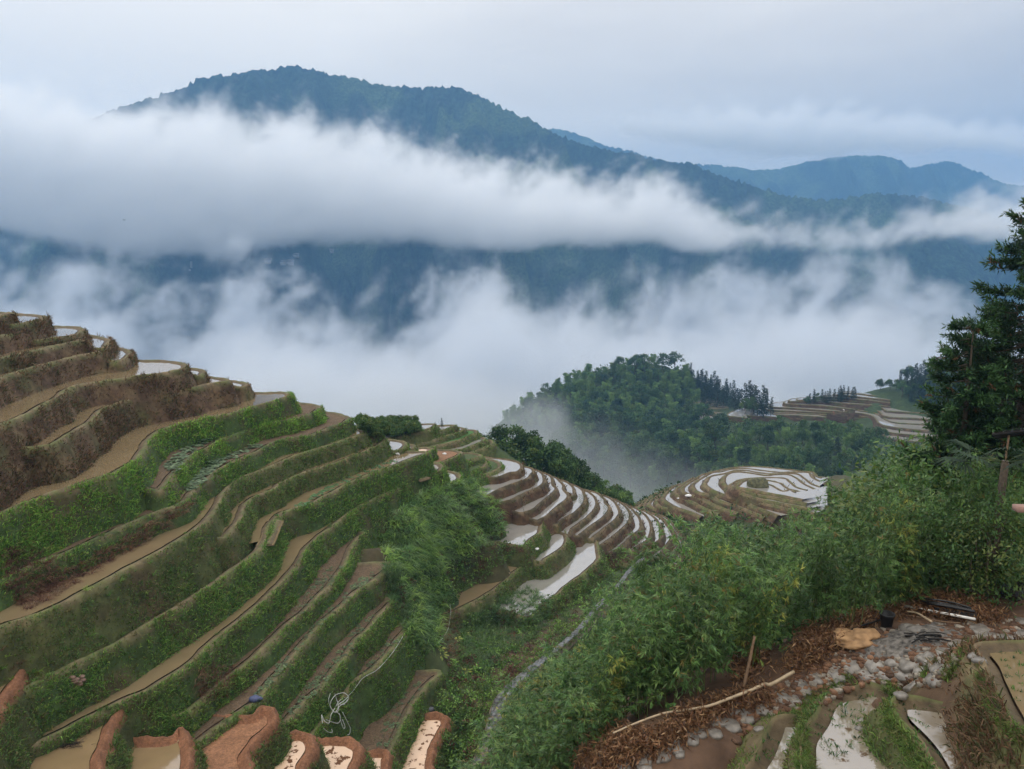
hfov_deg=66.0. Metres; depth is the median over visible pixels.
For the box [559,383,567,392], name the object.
bamboo tree
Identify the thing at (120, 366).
terrace bank
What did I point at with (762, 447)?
bamboo tree
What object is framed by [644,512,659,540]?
paddy water
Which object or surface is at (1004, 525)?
bush
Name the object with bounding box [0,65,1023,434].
mountain
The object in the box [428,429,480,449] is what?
terrace bank
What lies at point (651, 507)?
terrace bank
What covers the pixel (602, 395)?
broadleaf tree
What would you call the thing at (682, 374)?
broadleaf tree
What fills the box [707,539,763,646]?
bamboo plant
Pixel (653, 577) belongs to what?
bamboo plant
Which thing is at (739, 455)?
broadleaf tree
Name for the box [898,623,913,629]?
stone
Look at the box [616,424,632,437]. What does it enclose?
broadleaf tree
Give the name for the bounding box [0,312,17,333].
terrace bank
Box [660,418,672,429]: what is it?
bamboo tree
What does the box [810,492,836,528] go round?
bamboo plant
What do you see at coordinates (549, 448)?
broadleaf tree
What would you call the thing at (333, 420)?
soil
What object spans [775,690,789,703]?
stone slab
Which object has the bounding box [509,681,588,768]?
bamboo plant
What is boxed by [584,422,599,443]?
broadleaf tree
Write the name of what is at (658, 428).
broadleaf tree
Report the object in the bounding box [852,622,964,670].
ash heap
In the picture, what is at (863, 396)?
paddy water
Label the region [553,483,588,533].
terrace bank
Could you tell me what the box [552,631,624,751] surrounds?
bamboo plant
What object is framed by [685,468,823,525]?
terrace bank
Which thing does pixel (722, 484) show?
terrace bank
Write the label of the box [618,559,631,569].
terrace bank
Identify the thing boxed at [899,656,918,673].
stone slab
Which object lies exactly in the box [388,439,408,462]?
terrace bank
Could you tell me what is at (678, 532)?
terrace bank
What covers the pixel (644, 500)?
terrace bank
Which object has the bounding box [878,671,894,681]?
stone slab
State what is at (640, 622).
bamboo plant
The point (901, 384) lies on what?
broadleaf tree
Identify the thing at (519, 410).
bamboo tree
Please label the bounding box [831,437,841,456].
conifer tree
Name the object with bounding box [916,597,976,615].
rolled netting
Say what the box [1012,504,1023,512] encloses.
wooden board
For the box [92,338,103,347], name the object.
paddy water
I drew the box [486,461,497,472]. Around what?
soil
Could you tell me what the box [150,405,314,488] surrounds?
soil
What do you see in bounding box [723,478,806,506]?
terrace bank
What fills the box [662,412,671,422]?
broadleaf tree
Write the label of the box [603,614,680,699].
bamboo plant
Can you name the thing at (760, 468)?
paddy water
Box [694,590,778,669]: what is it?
bamboo plant
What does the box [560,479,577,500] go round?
terrace bank
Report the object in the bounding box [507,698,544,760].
bamboo plant
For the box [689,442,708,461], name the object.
broadleaf tree
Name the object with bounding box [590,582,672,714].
bamboo plant
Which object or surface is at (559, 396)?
bamboo tree
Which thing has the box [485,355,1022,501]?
forest undergrowth
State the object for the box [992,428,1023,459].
shed
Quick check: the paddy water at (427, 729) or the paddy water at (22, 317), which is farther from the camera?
the paddy water at (22, 317)
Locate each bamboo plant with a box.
[448,757,477,768]
[456,759,491,768]
[460,755,492,768]
[468,715,531,768]
[474,746,493,761]
[475,731,521,768]
[476,703,529,768]
[476,752,520,768]
[476,758,514,768]
[485,720,517,767]
[486,720,505,753]
[493,699,578,768]
[495,672,548,768]
[496,693,534,731]
[500,694,525,723]
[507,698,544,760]
[508,700,552,767]
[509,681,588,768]
[510,717,572,768]
[519,664,560,738]
[520,687,559,743]
[521,684,551,727]
[527,672,600,717]
[528,654,584,762]
[529,671,578,706]
[537,642,599,732]
[541,640,587,717]
[542,657,593,757]
[546,666,573,681]
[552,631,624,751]
[554,649,598,744]
[556,644,591,716]
[571,656,624,739]
[574,654,600,719]
[576,645,643,734]
[578,614,642,717]
[580,601,646,717]
[586,632,629,722]
[588,646,605,672]
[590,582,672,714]
[599,571,653,713]
[599,581,660,659]
[600,586,620,646]
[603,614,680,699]
[607,579,670,643]
[608,602,701,705]
[611,618,689,720]
[613,611,691,712]
[614,592,673,685]
[620,589,734,710]
[621,528,693,686]
[621,576,636,607]
[624,596,642,633]
[627,580,688,692]
[630,557,665,607]
[632,575,669,628]
[633,598,678,692]
[644,521,728,695]
[650,564,737,670]
[653,567,677,601]
[654,560,692,596]
[656,512,721,670]
[657,571,738,696]
[659,547,739,672]
[674,561,718,657]
[678,523,727,661]
[690,532,748,682]
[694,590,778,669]
[695,508,744,558]
[695,518,735,570]
[706,538,769,636]
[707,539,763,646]
[708,520,772,570]
[708,544,804,667]
[711,518,790,650]
[712,532,766,642]
[715,554,810,660]
[720,548,787,660]
[721,524,752,641]
[727,541,805,650]
[731,523,785,571]
[736,543,800,666]
[738,542,810,649]
[740,506,799,564]
[741,519,779,594]
[746,523,771,584]
[749,535,834,640]
[758,531,798,636]
[760,527,807,643]
[774,535,798,605]
[778,569,821,638]
[780,513,850,627]
[780,515,855,628]
[783,517,829,631]
[784,520,816,566]
[786,515,844,631]
[787,528,821,624]
[788,481,883,609]
[789,520,862,626]
[794,508,859,620]
[797,507,837,600]
[802,538,848,622]
[805,507,862,615]
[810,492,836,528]
[819,475,854,511]
[821,485,844,537]
[821,490,934,627]
[827,495,903,621]
[835,549,870,607]
[838,482,886,606]
[846,482,930,609]
[850,535,915,612]
[859,489,916,608]
[864,540,916,603]
[866,525,939,603]
[872,489,927,612]
[876,475,931,602]
[882,464,943,586]
[897,498,951,596]
[924,454,999,589]
[926,491,981,589]
[934,463,1023,594]
[956,448,1023,583]
[959,460,1010,558]
[972,461,1023,578]
[990,476,1023,573]
[1002,524,1023,571]
[1004,515,1023,562]
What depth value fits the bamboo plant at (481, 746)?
17.28 m
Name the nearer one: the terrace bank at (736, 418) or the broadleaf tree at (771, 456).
the broadleaf tree at (771, 456)
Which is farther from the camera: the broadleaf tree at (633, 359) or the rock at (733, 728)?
the broadleaf tree at (633, 359)
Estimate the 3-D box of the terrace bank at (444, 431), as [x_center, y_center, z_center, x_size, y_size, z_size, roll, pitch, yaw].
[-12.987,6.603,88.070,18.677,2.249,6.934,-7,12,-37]
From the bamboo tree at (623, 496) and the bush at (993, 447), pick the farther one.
the bamboo tree at (623, 496)
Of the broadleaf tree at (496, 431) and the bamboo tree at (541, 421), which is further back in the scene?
the bamboo tree at (541, 421)
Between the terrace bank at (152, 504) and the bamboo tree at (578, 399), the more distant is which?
the bamboo tree at (578, 399)
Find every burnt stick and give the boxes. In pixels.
[925,634,941,636]
[927,638,950,641]
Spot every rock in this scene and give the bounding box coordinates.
[747,477,768,487]
[833,627,880,649]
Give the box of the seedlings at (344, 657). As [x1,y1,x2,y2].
[271,566,419,746]
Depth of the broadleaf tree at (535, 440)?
103.09 m
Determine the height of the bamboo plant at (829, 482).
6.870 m
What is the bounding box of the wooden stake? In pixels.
[742,636,755,689]
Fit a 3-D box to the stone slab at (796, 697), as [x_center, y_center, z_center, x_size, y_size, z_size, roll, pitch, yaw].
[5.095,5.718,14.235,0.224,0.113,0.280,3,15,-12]
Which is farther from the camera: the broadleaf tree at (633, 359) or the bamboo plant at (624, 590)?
the broadleaf tree at (633, 359)
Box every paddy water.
[0,343,61,356]
[0,362,180,421]
[0,431,358,622]
[7,394,284,507]
[18,315,38,321]
[30,725,102,768]
[32,379,219,445]
[43,465,437,735]
[47,328,76,337]
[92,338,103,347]
[112,351,124,360]
[130,740,179,768]
[222,442,378,532]
[249,453,421,545]
[275,741,304,768]
[323,746,352,768]
[347,758,380,768]
[385,425,431,437]
[388,441,401,449]
[391,720,440,768]
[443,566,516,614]
[449,473,455,480]
[453,438,481,449]
[477,468,531,495]
[489,458,519,476]
[497,524,537,545]
[497,543,595,615]
[499,471,541,500]
[514,474,553,511]
[526,534,563,560]
[533,478,565,519]
[558,486,582,520]
[561,492,594,533]
[562,481,571,492]
[575,492,607,534]
[589,496,617,537]
[599,502,628,544]
[609,509,638,551]
[631,508,649,549]
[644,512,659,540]
[652,515,670,557]
[666,489,703,515]
[685,467,827,500]
[695,469,826,501]
[707,471,825,515]
[726,473,826,511]
[728,408,746,416]
[740,481,814,498]
[745,408,776,416]
[760,481,819,502]
[766,406,814,411]
[766,478,822,507]
[767,727,796,768]
[771,402,838,410]
[790,399,870,404]
[816,695,886,768]
[836,393,882,398]
[855,411,931,429]
[862,410,930,423]
[881,410,929,418]
[885,408,908,411]
[887,429,937,436]
[889,435,928,441]
[907,710,1023,768]
[990,652,1023,716]
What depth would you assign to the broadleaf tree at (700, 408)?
364.34 m
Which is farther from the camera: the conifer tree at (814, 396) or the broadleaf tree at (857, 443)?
the conifer tree at (814, 396)
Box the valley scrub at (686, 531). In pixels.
[636,489,838,585]
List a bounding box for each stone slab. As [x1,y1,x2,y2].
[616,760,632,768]
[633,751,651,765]
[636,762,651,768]
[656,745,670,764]
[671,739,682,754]
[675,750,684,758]
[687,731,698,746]
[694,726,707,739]
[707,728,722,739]
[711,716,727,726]
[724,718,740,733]
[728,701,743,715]
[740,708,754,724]
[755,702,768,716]
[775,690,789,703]
[789,694,801,703]
[795,679,811,694]
[809,672,823,684]
[827,665,845,684]
[843,659,860,675]
[858,669,877,680]
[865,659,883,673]
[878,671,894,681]
[884,659,898,666]
[894,669,910,680]
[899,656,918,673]
[903,678,917,691]
[913,666,923,678]
[916,651,933,667]
[925,673,938,687]
[929,659,946,674]
[935,647,951,656]
[947,639,965,647]
[969,623,989,633]
[979,631,999,638]
[998,634,1014,639]
[1011,629,1023,636]
[1014,617,1023,624]
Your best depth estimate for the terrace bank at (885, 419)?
313.81 m
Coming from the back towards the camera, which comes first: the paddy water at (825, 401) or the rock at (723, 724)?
the paddy water at (825, 401)
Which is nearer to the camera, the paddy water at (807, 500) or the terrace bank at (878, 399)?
the paddy water at (807, 500)
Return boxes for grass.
[0,310,1023,768]
[0,495,466,702]
[375,477,511,654]
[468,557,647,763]
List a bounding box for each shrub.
[355,412,371,423]
[357,419,372,429]
[361,424,374,431]
[367,430,378,438]
[371,427,382,435]
[376,420,390,429]
[391,424,403,430]
[392,427,402,436]
[400,423,411,433]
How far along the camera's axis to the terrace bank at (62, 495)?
41.74 m
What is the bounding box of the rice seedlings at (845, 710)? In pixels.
[815,691,876,757]
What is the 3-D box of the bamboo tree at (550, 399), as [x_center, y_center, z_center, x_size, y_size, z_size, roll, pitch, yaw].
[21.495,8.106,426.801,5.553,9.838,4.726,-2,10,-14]
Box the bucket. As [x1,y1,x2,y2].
[879,610,895,627]
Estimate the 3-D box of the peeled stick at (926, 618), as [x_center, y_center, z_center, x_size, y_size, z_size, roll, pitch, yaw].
[8.150,4.633,15.774,0.088,0.220,0.838,-1,10,-5]
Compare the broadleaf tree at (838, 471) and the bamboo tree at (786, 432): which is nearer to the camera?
the broadleaf tree at (838, 471)
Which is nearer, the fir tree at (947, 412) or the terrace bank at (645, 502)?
the fir tree at (947, 412)
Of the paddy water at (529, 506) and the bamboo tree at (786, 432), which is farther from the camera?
the bamboo tree at (786, 432)
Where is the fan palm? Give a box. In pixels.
[931,439,1023,573]
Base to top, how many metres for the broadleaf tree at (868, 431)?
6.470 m
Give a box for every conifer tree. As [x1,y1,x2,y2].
[551,393,559,412]
[693,375,699,392]
[699,370,703,384]
[702,376,708,388]
[706,379,709,397]
[707,388,713,403]
[712,371,715,387]
[712,386,720,406]
[714,379,720,396]
[719,389,727,406]
[725,386,729,402]
[731,380,735,396]
[731,392,738,409]
[736,389,742,409]
[740,383,748,407]
[745,380,753,398]
[747,386,753,409]
[753,386,758,410]
[754,389,762,415]
[757,388,769,416]
[760,385,765,407]
[761,393,769,413]
[767,397,774,415]
[811,389,815,402]
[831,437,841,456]
[839,389,843,401]
[845,386,849,399]
[853,386,857,397]
[901,367,910,385]
[911,365,917,380]
[912,369,920,388]
[920,376,928,395]
[921,360,926,376]
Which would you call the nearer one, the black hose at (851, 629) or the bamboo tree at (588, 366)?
the black hose at (851, 629)
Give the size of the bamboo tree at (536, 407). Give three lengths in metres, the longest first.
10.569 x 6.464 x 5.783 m
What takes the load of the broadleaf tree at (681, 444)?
on the ground at (711, 753)
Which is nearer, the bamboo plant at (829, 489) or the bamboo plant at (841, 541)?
the bamboo plant at (841, 541)
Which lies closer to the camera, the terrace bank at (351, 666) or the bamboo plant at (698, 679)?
the bamboo plant at (698, 679)
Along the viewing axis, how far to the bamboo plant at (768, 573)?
16.29 m
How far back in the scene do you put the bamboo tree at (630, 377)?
422.37 m
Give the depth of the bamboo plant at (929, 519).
16.80 m
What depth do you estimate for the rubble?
14.58 m
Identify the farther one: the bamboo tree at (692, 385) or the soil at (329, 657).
the bamboo tree at (692, 385)
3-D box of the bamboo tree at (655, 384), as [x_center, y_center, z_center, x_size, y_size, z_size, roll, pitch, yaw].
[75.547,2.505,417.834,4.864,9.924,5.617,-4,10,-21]
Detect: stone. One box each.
[753,726,763,731]
[854,725,862,731]
[893,691,908,700]
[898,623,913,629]
[905,625,925,631]
[967,652,976,659]
[971,656,987,664]
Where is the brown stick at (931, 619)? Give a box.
[896,614,959,622]
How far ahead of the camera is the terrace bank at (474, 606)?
64.37 m
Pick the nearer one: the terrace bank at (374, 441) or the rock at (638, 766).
the rock at (638, 766)
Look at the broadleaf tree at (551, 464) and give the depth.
102.67 m
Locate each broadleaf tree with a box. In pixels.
[486,424,513,443]
[500,424,525,449]
[512,437,526,453]
[515,429,543,453]
[523,397,535,410]
[523,435,544,463]
[525,444,546,464]
[534,399,545,408]
[534,439,563,470]
[535,391,542,401]
[538,391,548,406]
[540,383,553,393]
[543,449,572,478]
[543,454,573,476]
[545,439,565,476]
[549,432,558,441]
[553,426,570,442]
[555,408,572,427]
[556,402,573,414]
[556,447,581,475]
[561,412,579,427]
[563,380,577,394]
[563,424,578,435]
[564,427,586,445]
[567,441,582,459]
[571,457,590,482]
[572,402,586,413]
[574,472,605,494]
[576,410,588,422]
[577,428,588,440]
[580,418,595,434]
[581,447,596,466]
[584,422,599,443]
[587,407,609,423]
[588,390,598,400]
[592,420,609,435]
[593,367,601,381]
[594,372,608,384]
[594,476,610,495]
[598,390,608,402]
[603,426,623,447]
[608,370,619,383]
[608,433,629,454]
[610,484,625,491]
[611,397,622,409]
[614,356,625,366]
[615,447,637,474]
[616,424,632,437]
[619,490,633,505]
[620,432,643,450]
[620,459,644,487]
[627,355,643,374]
[628,403,644,418]
[629,354,644,367]
[630,392,644,404]
[633,426,640,433]
[638,353,650,372]
[638,393,648,404]
[643,407,665,426]
[648,387,660,398]
[651,362,659,371]
[653,423,678,448]
[654,422,662,432]
[655,448,677,480]
[656,353,670,369]
[657,445,673,468]
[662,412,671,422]
[663,429,679,444]
[667,351,685,366]
[670,420,686,438]
[670,439,690,458]
[671,391,678,400]
[674,365,682,377]
[674,397,685,408]
[675,446,697,471]
[678,372,686,381]
[681,387,690,395]
[682,428,699,441]
[689,403,702,416]
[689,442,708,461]
[692,402,714,419]
[698,416,711,427]
[701,419,730,448]
[702,461,713,472]
[708,412,730,439]
[713,457,725,467]
[719,464,728,468]
[725,443,735,456]
[735,448,748,464]
[738,433,753,446]
[739,398,749,408]
[741,444,752,462]
[741,452,751,462]
[746,396,759,415]
[754,423,765,440]
[755,457,768,466]
[760,430,775,449]
[761,424,774,434]
[766,452,781,465]
[768,463,787,468]
[770,415,787,431]
[778,454,790,464]
[780,463,791,468]
[784,451,805,464]
[789,456,805,470]
[792,447,813,463]
[795,430,806,442]
[798,419,808,430]
[806,429,824,447]
[810,421,820,430]
[812,393,823,403]
[816,433,829,444]
[816,467,823,475]
[819,418,833,432]
[822,466,832,476]
[828,423,839,437]
[830,465,847,474]
[845,419,856,432]
[846,449,859,464]
[849,452,870,468]
[850,440,858,450]
[852,436,865,450]
[857,434,877,455]
[860,427,875,436]
[860,444,876,458]
[870,426,884,438]
[874,379,884,389]
[877,428,888,439]
[884,379,892,390]
[892,379,899,387]
[895,380,906,396]
[899,366,915,381]
[922,391,934,401]
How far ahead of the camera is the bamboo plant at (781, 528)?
22.05 m
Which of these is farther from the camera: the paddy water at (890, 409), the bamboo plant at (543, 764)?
the paddy water at (890, 409)
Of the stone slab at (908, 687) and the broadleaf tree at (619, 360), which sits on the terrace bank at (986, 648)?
the stone slab at (908, 687)
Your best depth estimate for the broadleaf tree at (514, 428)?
106.88 m
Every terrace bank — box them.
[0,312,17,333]
[0,334,18,354]
[0,339,93,376]
[0,351,107,417]
[0,359,196,510]
[0,391,298,577]
[0,411,355,624]
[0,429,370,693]
[0,669,45,768]
[9,313,54,349]
[21,376,239,495]
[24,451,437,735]
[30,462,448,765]
[32,325,90,345]
[86,335,115,360]
[89,695,133,768]
[100,347,136,372]
[133,727,204,768]
[144,402,326,512]
[169,531,371,732]
[191,368,208,384]
[194,561,403,750]
[212,705,298,768]
[216,439,389,570]
[231,380,254,401]
[237,597,401,757]
[289,729,329,768]
[301,623,424,756]
[316,736,374,768]
[352,748,398,768]
[356,426,380,442]
[380,669,447,767]
[388,423,440,446]
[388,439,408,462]
[410,444,416,450]
[418,427,467,446]
[418,447,438,459]
[424,711,454,768]
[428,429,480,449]
[437,449,469,478]
[438,425,457,435]
[443,566,526,629]
[447,470,468,508]
[454,437,488,451]
[463,452,484,470]
[467,461,489,489]
[467,466,540,533]
[471,439,496,457]
[477,458,501,485]
[484,456,527,483]
[486,523,552,580]
[493,540,611,628]
[495,469,551,525]
[512,472,560,524]
[528,475,575,538]
[533,530,574,579]
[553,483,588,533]
[559,489,600,547]
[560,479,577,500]
[574,489,612,546]
[586,494,622,544]
[594,498,637,560]
[606,502,647,570]
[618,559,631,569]
[623,505,657,563]
[637,493,654,507]
[640,493,656,509]
[641,509,667,564]
[645,489,664,511]
[647,511,673,566]
[651,485,673,514]
[651,512,680,563]
[658,483,700,522]
[659,514,690,568]
[669,477,718,522]
[677,466,823,522]
[681,407,729,413]
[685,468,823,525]
[697,470,819,527]
[718,471,814,525]
[723,477,809,511]
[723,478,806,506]
[727,408,746,423]
[727,479,803,501]
[731,714,800,768]
[747,415,778,421]
[764,405,842,420]
[769,401,847,418]
[772,412,826,420]
[775,414,825,422]
[782,400,854,416]
[784,682,891,768]
[787,398,890,410]
[796,397,857,402]
[822,395,890,405]
[832,418,934,444]
[833,392,889,401]
[843,391,876,396]
[846,412,931,433]
[857,410,925,425]
[859,415,932,438]
[862,694,946,768]
[864,408,930,421]
[881,408,927,413]
[903,640,1023,768]
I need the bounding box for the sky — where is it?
[0,0,1023,185]
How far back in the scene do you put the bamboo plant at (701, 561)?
19.08 m
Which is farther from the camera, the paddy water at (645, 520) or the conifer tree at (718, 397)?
the conifer tree at (718, 397)
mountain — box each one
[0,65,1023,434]
[549,128,1023,225]
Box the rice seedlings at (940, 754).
[749,649,1023,760]
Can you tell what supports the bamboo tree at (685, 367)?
on the ground at (711, 753)
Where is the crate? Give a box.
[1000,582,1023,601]
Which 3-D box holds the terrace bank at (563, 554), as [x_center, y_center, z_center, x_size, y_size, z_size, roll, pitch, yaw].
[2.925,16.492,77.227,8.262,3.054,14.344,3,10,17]
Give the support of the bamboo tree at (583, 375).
on the ground at (711, 753)
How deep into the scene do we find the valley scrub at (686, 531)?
101.92 m
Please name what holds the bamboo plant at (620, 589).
on the ground at (711, 753)
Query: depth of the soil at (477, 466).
82.21 m
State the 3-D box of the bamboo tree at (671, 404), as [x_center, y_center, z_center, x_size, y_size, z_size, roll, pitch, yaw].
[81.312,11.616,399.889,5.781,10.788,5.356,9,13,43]
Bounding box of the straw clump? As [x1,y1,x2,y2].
[54,737,91,748]
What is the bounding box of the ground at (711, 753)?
[29,363,1023,768]
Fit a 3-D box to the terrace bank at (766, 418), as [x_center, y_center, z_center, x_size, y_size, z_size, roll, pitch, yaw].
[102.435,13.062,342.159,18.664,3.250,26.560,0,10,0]
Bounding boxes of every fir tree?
[884,315,1022,595]
[902,197,1023,516]
[927,298,1023,471]
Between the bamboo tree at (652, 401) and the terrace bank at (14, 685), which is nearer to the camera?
the terrace bank at (14, 685)
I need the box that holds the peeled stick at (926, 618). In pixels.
[905,611,932,622]
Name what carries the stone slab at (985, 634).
on the ground at (711, 753)
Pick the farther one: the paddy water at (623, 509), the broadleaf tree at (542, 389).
the broadleaf tree at (542, 389)
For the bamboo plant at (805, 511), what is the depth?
36.92 m
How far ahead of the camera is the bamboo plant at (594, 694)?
14.43 m
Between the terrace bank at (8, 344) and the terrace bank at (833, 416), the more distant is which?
the terrace bank at (833, 416)
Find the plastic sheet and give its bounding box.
[249,695,262,702]
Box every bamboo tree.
[502,409,509,424]
[508,402,516,418]
[510,416,520,425]
[517,406,522,416]
[519,395,526,406]
[526,390,533,404]
[533,402,541,411]
[538,414,546,429]
[547,393,554,405]
[551,381,559,393]
[552,409,560,417]
[555,394,561,404]
[558,459,578,484]
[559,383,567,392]
[561,392,567,401]
[563,372,572,383]
[566,394,574,405]
[571,368,580,378]
[571,378,581,391]
[571,389,579,402]
[573,393,585,408]
[573,410,582,422]
[574,421,581,432]
[578,371,586,379]
[584,361,592,374]
[586,378,595,391]
[587,371,595,380]
[589,402,598,407]
[601,381,608,390]
[602,366,608,373]
[602,400,610,409]
[606,390,614,404]
[609,361,616,370]
[609,487,628,501]
[610,388,621,397]
[615,363,625,378]
[620,396,631,407]
[626,372,635,383]
[627,495,635,505]
[637,429,650,445]
[641,404,651,418]
[646,396,655,408]
[648,463,658,482]
[649,353,656,363]
[651,381,659,389]
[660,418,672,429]
[663,407,671,418]
[665,393,673,403]
[668,382,677,394]
[668,397,677,411]
[669,369,678,378]
[671,447,683,467]
[676,429,689,442]
[681,362,689,372]
[681,376,690,391]
[685,369,693,381]
[688,377,696,388]
[688,433,700,455]
[690,386,701,402]
[698,427,707,439]
[725,457,736,467]
[727,433,735,443]
[733,445,742,461]
[738,428,744,439]
[745,426,755,439]
[758,444,764,453]
[769,444,777,458]
[774,430,780,442]
[775,451,787,464]
[777,446,786,453]
[781,426,790,440]
[803,429,811,441]
[805,441,812,448]
[805,463,815,472]
[831,453,840,467]
[832,419,841,432]
[841,433,851,448]
[841,446,851,454]
[848,427,862,443]
[855,422,863,432]
[865,437,879,452]
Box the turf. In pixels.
[788,636,1023,768]
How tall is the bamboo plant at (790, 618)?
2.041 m
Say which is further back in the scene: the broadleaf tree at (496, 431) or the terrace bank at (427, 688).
the broadleaf tree at (496, 431)
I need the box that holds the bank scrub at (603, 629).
[483,568,1023,767]
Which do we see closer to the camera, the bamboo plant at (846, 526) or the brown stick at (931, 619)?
the brown stick at (931, 619)
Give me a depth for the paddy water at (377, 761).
40.16 m
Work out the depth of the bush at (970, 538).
16.06 m
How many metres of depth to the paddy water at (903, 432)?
303.09 m
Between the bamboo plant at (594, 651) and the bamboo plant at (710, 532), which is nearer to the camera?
the bamboo plant at (710, 532)
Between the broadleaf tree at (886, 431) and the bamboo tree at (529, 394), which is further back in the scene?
the bamboo tree at (529, 394)
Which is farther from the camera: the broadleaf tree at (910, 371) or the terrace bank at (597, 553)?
the broadleaf tree at (910, 371)
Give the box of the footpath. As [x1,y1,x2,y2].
[473,559,644,764]
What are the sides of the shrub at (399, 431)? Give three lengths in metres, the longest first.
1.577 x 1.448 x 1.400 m
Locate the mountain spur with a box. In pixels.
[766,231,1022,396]
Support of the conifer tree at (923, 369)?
on the ground at (711, 753)
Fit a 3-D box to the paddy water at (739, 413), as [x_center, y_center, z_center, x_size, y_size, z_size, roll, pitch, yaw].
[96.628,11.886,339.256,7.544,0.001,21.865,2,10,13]
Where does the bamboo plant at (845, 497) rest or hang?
on the ground at (711, 753)
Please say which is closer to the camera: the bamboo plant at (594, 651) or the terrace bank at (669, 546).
the bamboo plant at (594, 651)
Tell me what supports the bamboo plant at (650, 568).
on the ground at (711, 753)
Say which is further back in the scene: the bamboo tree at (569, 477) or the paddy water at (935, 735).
the bamboo tree at (569, 477)
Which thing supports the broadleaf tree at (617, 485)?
on the ground at (711, 753)
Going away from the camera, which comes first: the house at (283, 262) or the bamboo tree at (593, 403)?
the bamboo tree at (593, 403)
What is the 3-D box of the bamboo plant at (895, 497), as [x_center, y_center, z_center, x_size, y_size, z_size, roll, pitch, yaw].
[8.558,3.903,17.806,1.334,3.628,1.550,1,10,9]
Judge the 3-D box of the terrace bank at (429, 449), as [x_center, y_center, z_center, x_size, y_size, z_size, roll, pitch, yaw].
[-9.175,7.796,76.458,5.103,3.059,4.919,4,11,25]
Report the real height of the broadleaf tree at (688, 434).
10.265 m
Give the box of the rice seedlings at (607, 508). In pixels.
[578,494,636,524]
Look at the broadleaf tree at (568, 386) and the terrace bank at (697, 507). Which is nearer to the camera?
the terrace bank at (697, 507)
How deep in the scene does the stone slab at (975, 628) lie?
14.96 m
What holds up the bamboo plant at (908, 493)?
on the ground at (711, 753)
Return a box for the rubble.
[731,618,1023,745]
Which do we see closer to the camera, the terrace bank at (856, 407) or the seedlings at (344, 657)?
the seedlings at (344, 657)
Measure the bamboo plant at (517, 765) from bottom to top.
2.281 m
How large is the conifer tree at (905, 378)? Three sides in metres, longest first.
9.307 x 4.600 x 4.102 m
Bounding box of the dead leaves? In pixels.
[547,585,1016,768]
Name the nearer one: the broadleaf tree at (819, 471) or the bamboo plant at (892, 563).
the bamboo plant at (892, 563)
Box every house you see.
[264,258,271,263]
[279,260,286,264]
[286,259,293,265]
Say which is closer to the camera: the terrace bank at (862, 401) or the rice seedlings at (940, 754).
the rice seedlings at (940, 754)
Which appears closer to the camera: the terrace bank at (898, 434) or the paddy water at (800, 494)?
the paddy water at (800, 494)
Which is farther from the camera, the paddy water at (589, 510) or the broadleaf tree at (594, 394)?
the broadleaf tree at (594, 394)
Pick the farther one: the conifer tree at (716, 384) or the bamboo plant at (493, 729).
the conifer tree at (716, 384)
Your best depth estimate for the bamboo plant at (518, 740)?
15.31 m
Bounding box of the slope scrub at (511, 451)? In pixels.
[466,426,680,524]
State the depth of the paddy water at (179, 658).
38.55 m
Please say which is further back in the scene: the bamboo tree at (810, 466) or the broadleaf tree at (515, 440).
the bamboo tree at (810, 466)
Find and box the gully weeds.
[385,508,635,768]
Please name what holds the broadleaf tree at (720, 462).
on the ground at (711, 753)
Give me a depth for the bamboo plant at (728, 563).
20.70 m
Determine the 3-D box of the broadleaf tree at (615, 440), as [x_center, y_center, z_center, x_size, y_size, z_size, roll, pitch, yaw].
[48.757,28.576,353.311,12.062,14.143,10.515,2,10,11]
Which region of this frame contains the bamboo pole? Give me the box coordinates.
[613,670,794,733]
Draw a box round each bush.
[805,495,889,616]
[810,436,972,605]
[810,452,918,605]
[820,428,935,534]
[825,463,898,600]
[839,423,933,526]
[839,439,993,595]
[869,433,1002,528]
[879,429,1023,586]
[889,465,1022,588]
[912,456,1023,587]
[924,496,1023,600]
[930,477,1023,617]
[935,443,1023,527]
[940,482,1022,585]
[968,512,1023,588]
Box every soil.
[37,414,344,560]
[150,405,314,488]
[179,716,266,768]
[192,566,385,738]
[219,534,358,678]
[281,601,386,717]
[357,627,403,674]
[359,674,433,750]
[434,451,456,461]
[440,431,473,443]
[464,454,476,458]
[469,464,482,470]
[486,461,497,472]
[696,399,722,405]
[707,405,726,409]
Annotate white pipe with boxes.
[904,605,975,619]
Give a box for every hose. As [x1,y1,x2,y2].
[321,636,402,734]
[791,619,879,667]
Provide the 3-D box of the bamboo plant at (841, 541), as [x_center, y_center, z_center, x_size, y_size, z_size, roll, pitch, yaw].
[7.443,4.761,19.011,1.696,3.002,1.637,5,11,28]
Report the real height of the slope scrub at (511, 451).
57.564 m
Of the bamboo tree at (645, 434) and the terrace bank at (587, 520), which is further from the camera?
the bamboo tree at (645, 434)
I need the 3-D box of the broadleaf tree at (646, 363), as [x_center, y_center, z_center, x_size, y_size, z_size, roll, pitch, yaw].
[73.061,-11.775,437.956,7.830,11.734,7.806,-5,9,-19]

